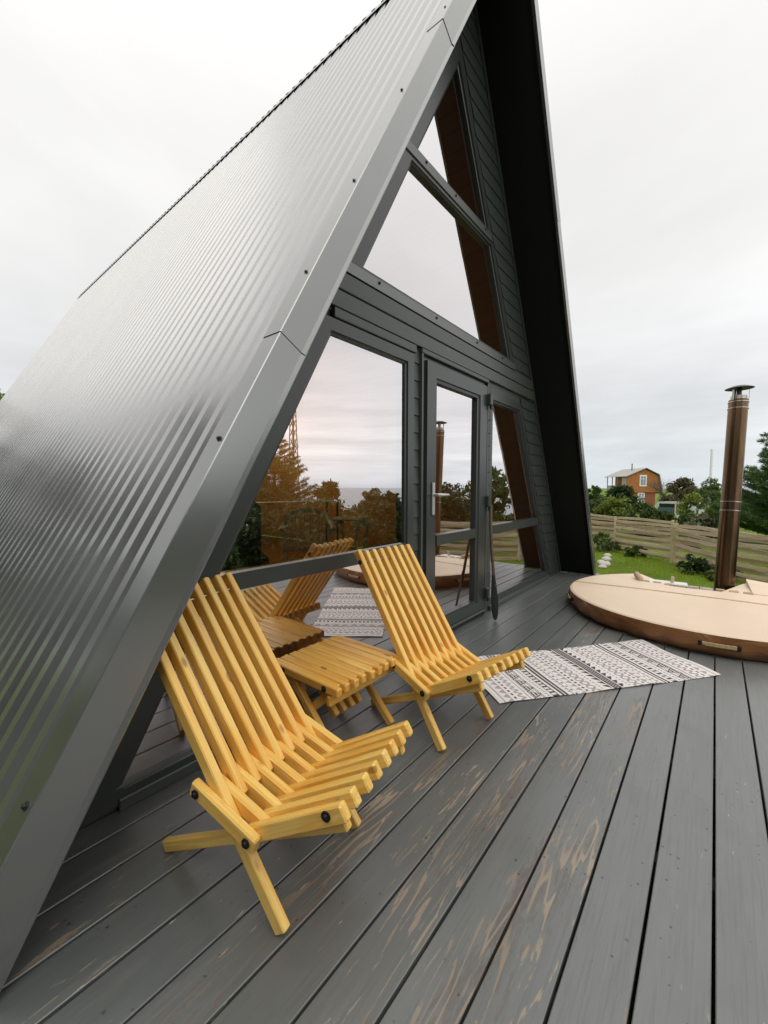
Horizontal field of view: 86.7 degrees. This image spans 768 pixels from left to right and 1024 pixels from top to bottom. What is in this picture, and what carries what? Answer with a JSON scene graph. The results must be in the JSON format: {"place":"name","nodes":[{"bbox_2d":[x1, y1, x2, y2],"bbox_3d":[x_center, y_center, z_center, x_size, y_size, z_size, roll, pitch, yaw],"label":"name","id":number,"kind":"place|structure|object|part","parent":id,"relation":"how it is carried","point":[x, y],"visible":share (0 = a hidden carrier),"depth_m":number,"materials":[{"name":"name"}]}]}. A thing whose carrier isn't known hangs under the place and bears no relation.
{"place":"outdoors","nodes":[
{"label":"outdoors","id":0,"kind":"place"},
{"bbox_2d":[0,0,767,488],"label":"sky","id":1,"kind":"structure","parent":0,"point":[111,111],"materials":[{"name":"white"}]},
{"bbox_2d":[556,488,767,1023],"bbox_3d":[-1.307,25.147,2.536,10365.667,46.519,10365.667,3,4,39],"label":"ground","id":2,"kind":"structure","parent":0,"point":[657,495],"depth_m":10.14,"materials":[{"name":"green plant"}]},
{"bbox_2d":[0,0,595,991],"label":"frame house","id":3,"kind":"structure","parent":2,"relation":"on","point":[306,338],"depth_m":2.37,"materials":[{"name":"grey metal"}]},
{"bbox_2d":[80,315,413,826],"bbox_3d":[-0.452,-0.006,2.080,0.106,2.035,1.948,3,4,39],"label":"window","id":4,"kind":"structure","parent":3,"relation":"in","point":[332,477],"depth_m":2.15,"materials":[{"name":"clear glass"}]},
{"bbox_2d":[351,149,512,361],"bbox_3d":[0.528,-1.907,3.188,0.084,0.940,2.383,3,4,39],"label":"window","id":5,"kind":"structure","parent":3,"relation":"in","point":[417,241],"depth_m":2.98,"materials":[{"name":"clear glass"}]},
{"bbox_2d":[410,36,491,232],"bbox_3d":[0.530,-3.008,3.122,0.084,1.175,1.287,3,4,39],"label":"window","id":6,"kind":"structure","parent":3,"relation":"in","point":[444,133],"depth_m":3.12,"materials":[{"name":"clear glass"}]},
{"bbox_2d":[423,360,492,628],"bbox_3d":[0.621,-0.082,3.312,0.154,2.022,1.021,3,4,39],"label":"door","id":7,"kind":"structure","parent":3,"relation":"in","point":[456,501],"depth_m":3.30,"materials":[{"name":"grey plastic"}]},
{"bbox_2d":[487,390,549,604],"bbox_3d":[1.533,-0.148,4.535,0.084,2.030,1.877,3,4,39],"label":"window","id":8,"kind":"structure","parent":3,"relation":"in","point":[520,558],"depth_m":4.30,"materials":[{"name":"clear glass"}]},
{"bbox_2d":[588,485,602,513],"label":"shrub","id":9,"kind":"object","parent":2,"relation":"on","point":[596,491],"visible":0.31,"depth_m":23.84,"materials":[{"name":"green plant"}]},
{"bbox_2d":[589,498,610,525],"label":"shrub","id":10,"kind":"object","parent":2,"relation":"on","point":[593,503],"visible":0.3,"depth_m":19.90,"materials":[{"name":"green plant"}]},
{"bbox_2d":[596,494,606,499],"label":"leafy tree","id":11,"kind":"object","parent":2,"relation":"on","point":[600,496],"visible":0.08,"depth_m":49.06,"materials":[{"name":"green plant"}]},
{"bbox_2d":[598,564,606,568],"bbox_3d":[5.770,1.452,10.745,0.232,0.145,0.240,-1,3,-12],"label":"stone","id":12,"kind":"object","parent":2,"relation":"on","point":[602,566],"visible":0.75,"depth_m":10.68,"materials":[{"name":"white stone"}]},
{"bbox_2d":[599,560,610,566],"bbox_3d":[6.005,1.422,11.078,0.299,0.198,0.375,3,4,39],"label":"stone","id":13,"kind":"object","parent":2,"relation":"on","point":[607,563],"visible":0.6,"depth_m":10.97,"materials":[{"name":"white stone"}]},
{"bbox_2d":[601,556,611,560],"bbox_3d":[6.473,1.373,11.854,0.268,0.181,0.349,3,4,39],"label":"stone","id":14,"kind":"object","parent":2,"relation":"on","point":[606,558],"visible":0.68,"depth_m":11.76,"materials":[{"name":"white stone"}]},
{"bbox_2d":[593,531,621,552],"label":"weed clump","id":15,"kind":"object","parent":2,"relation":"on","point":[599,540],"visible":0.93,"depth_m":13.30,"materials":[{"name":"green plant"}]},
{"bbox_2d":[592,495,633,530],"bbox_3d":[10.908,0.078,19.141,1.642,1.828,1.769,-1,4,-25],"label":"shrub","id":16,"kind":"object","parent":2,"relation":"on","point":[619,506],"visible":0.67,"depth_m":18.85,"materials":[{"name":"green plant"}]},
{"bbox_2d":[602,483,644,516],"bbox_3d":[15.332,-0.477,26.173,2.376,2.751,2.768,1,3,7],"label":"shrub","id":17,"kind":"object","parent":2,"relation":"on","point":[626,491],"visible":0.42,"depth_m":25.68,"materials":[{"name":"green plant"}]},
{"bbox_2d":[590,514,674,562],"bbox_3d":[6.786,0.489,16.950,0.246,1.432,11.546,-1,4,-12],"label":"woven fence","id":18,"kind":"object","parent":2,"relation":"on","point":[631,525],"visible":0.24,"depth_m":12.38,"materials":[{"name":"brown wood"}]},
{"bbox_2d":[606,464,661,505],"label":"wooden cottage","id":19,"kind":"structure","parent":2,"relation":"on","point":[637,479],"depth_m":60.26,"materials":[{"name":"brown wood"}]},
{"bbox_2d":[637,493,644,501],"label":"window","id":20,"kind":"structure","parent":19,"relation":"in","point":[641,495],"depth_m":60.36,"materials":[{"name":"white paint"}]},
{"bbox_2d":[639,475,646,485],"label":"window","id":21,"kind":"structure","parent":19,"relation":"in","point":[643,478],"depth_m":60.04,"materials":[{"name":"white paint"}]},
{"bbox_2d":[623,545,646,556],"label":"weed clump","id":22,"kind":"object","parent":2,"relation":"on","point":[629,551],"visible":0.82,"depth_m":12.40,"materials":[{"name":"green plant"}]},
{"bbox_2d":[622,501,678,536],"bbox_3d":[11.108,0.371,17.050,1.717,1.656,2.067,0,3,-2],"label":"shrub","id":23,"kind":"object","parent":2,"relation":"on","point":[644,510],"visible":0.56,"depth_m":16.77,"materials":[{"name":"green plant"}]},
{"bbox_2d":[546,627,767,1023],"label":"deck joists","id":24,"kind":"object","parent":2,"relation":"on","point":[713,902],"depth_m":1.58,"materials":[{"name":"black wood"}]},
{"bbox_2d":[0,571,767,1023],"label":"deck","id":25,"kind":"structure","parent":24,"relation":"on","point":[450,883],"depth_m":1.19,"materials":[{"name":"grey paint"}]},
{"bbox_2d":[156,572,412,934],"bbox_3d":[-0.356,0.665,1.283,0.815,0.830,0.465,2,4,27],"label":"lounge chair","id":26,"kind":"object","parent":25,"relation":"on","point":[293,770],"visible":0.91,"depth_m":1.24,"materials":[{"name":"yellow wood"}]},
{"bbox_2d":[276,635,399,727],"bbox_3d":[-0.225,0.865,1.939,0.454,0.348,0.451,3,4,39],"label":"side table","id":27,"kind":"object","parent":25,"relation":"on","point":[339,671],"visible":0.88,"depth_m":1.86,"materials":[{"name":"yellow wood"}]},
{"bbox_2d":[354,544,530,751],"bbox_3d":[0.257,0.622,2.026,0.465,0.830,0.815,-3,5,-42],"label":"lounge chair","id":28,"kind":"object","parent":25,"relation":"on","point":[437,659],"visible":0.95,"depth_m":2.05,"materials":[{"name":"yellow wood"}]},
{"bbox_2d":[489,505,497,619],"bbox_3d":[0.967,0.435,3.626,0.063,0.994,0.232,0,3,-2],"label":"paddle","id":29,"kind":"object","parent":25,"relation":"on","point":[494,601],"visible":0.98,"depth_m":3.58,"materials":[{"name":"black plastic"}]},
{"bbox_2d":[477,639,720,703],"bbox_3d":[1.280,0.995,2.630,1.496,0.018,0.591,-1,4,-13],"label":"rug","id":30,"kind":"object","parent":25,"relation":"on","point":[576,670],"visible":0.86,"depth_m":2.55,"materials":[{"name":"white fabric"}]},
{"bbox_2d":[646,479,670,497],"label":"bare tree","id":31,"kind":"object","parent":2,"relation":"on","point":[661,494],"visible":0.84,"depth_m":43.59,"materials":[{"name":"brown plant"}]},
{"bbox_2d":[656,504,675,526],"bbox_3d":[15.264,0.214,22.051,0.060,1.300,0.900,-3,5,-41],"label":"netting screen","id":32,"kind":"object","parent":2,"relation":"on","point":[669,509],"visible":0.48,"depth_m":21.91,"materials":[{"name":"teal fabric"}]},
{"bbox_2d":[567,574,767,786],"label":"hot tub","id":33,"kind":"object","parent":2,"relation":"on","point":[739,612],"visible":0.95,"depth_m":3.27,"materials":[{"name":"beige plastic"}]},
{"bbox_2d":[634,571,643,580],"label":"wood block","id":34,"kind":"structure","parent":33,"relation":"on","point":[638,576],"depth_m":4.36,"materials":[{"name":"beige wood"}]},
{"bbox_2d":[649,576,687,587],"bbox_3d":[2.973,0.714,4.269,0.341,0.085,0.150,3,4,36],"label":"white lid","id":35,"kind":"object","parent":33,"relation":"on","point":[674,583],"visible":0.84,"depth_m":4.24,"materials":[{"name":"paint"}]},
{"bbox_2d":[713,385,754,590],"bbox_3d":[3.586,-0.219,4.216,0.239,2.173,0.412,6,7,62],"label":"stove chimney","id":36,"kind":"object","parent":33,"relation":"on","point":[730,501],"visible":0.96,"depth_m":4.13,"materials":[{"name":"metal"}]},
{"bbox_2d":[655,501,703,517],"bbox_3d":[24.372,0.008,34.100,1.640,1.799,3.850,-1,4,-21],"label":"shed","id":37,"kind":"object","parent":2,"relation":"on","point":[668,504],"visible":0.02,"depth_m":33.45,"materials":[{"name":"grey paint"}]},
{"bbox_3d":[24.489,-0.482,33.766,1.530,0.420,2.300,-1,4,-21],"label":"side window","id":38,"kind":"part","parent":37,"relation":"part of","materials":[{"name":"black glass"}]},
{"bbox_2d":[660,476,706,501],"bbox_3d":[27.886,-1.376,37.795,3.889,3.884,3.094,1,3,11],"label":"leafy tree","id":39,"kind":"object","parent":2,"relation":"on","point":[686,484],"visible":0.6,"depth_m":37.53,"materials":[{"name":"green plant"}]},
{"bbox_2d":[676,512,696,524],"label":"shrub","id":40,"kind":"object","parent":2,"relation":"on","point":[683,518],"visible":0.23,"depth_m":19.85,"materials":[{"name":"green plant"}]},
{"bbox_2d":[674,520,705,548],"bbox_3d":[10.140,0.811,13.535,0.924,1.120,0.809,-2,4,-35],"label":"shrub","id":41,"kind":"object","parent":2,"relation":"on","point":[693,523],"visible":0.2,"depth_m":13.37,"materials":[{"name":"green plant"}]},
{"bbox_2d":[675,554,711,574],"bbox_3d":[7.704,1.332,9.998,0.940,0.601,0.688,3,4,39],"label":"weed clump","id":42,"kind":"object","parent":2,"relation":"on","point":[697,566],"visible":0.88,"depth_m":9.98,"materials":[{"name":"green plant"}]},
{"bbox_2d":[676,493,713,515],"bbox_3d":[18.408,-0.144,24.162,1.952,2.123,1.882,3,4,39],"label":"shrub","id":43,"kind":"object","parent":2,"relation":"on","point":[694,499],"visible":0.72,"depth_m":24.00,"materials":[{"name":"green plant"}]},
{"bbox_2d":[691,510,718,538],"bbox_3d":[12.769,0.535,15.892,1.360,1.295,1.439,3,4,39],"label":"shrub","id":44,"kind":"object","parent":2,"relation":"on","point":[704,519],"visible":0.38,"depth_m":15.77,"materials":[{"name":"green plant"}]},
{"bbox_2d":[696,477,721,510],"bbox_3d":[24.181,-0.936,30.022,1.918,3.388,2.027,1,4,21],"label":"shrub","id":45,"kind":"object","parent":2,"relation":"on","point":[714,486],"visible":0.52,"depth_m":29.88,"materials":[{"name":"green plant"}]},
{"bbox_2d":[708,449,712,506],"bbox_3d":[24.361,-1.500,30.422,0.198,6.350,0.198,3,4,39],"label":"utility pole","id":46,"kind":"object","parent":2,"relation":"on","point":[711,463],"visible":0.34,"depth_m":30.27,"materials":[{"name":"white paint"}]},
{"bbox_2d":[674,523,767,581],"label":"woven fence","id":47,"kind":"object","parent":2,"relation":"on","point":[746,537],"visible":0.69,"depth_m":9.64,"materials":[{"name":"brown wood"}]},
{"bbox_2d":[704,564,743,581],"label":"weed clump","id":48,"kind":"object","parent":2,"relation":"on","point":[709,574],"visible":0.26,"depth_m":9.28,"materials":[{"name":"green plant"}]},
{"bbox_2d":[703,432,767,535],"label":"pine tree","id":49,"kind":"object","parent":2,"relation":"on","point":[754,513],"visible":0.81,"depth_m":14.17,"materials":[{"name":"green plant"}]},
{"bbox_2d":[594,549,767,588],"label":"lawn grass","id":50,"kind":"structure","parent":0,"point":[655,568],"depth_m":10.53,"materials":[{"name":"green plant"}]}
]}

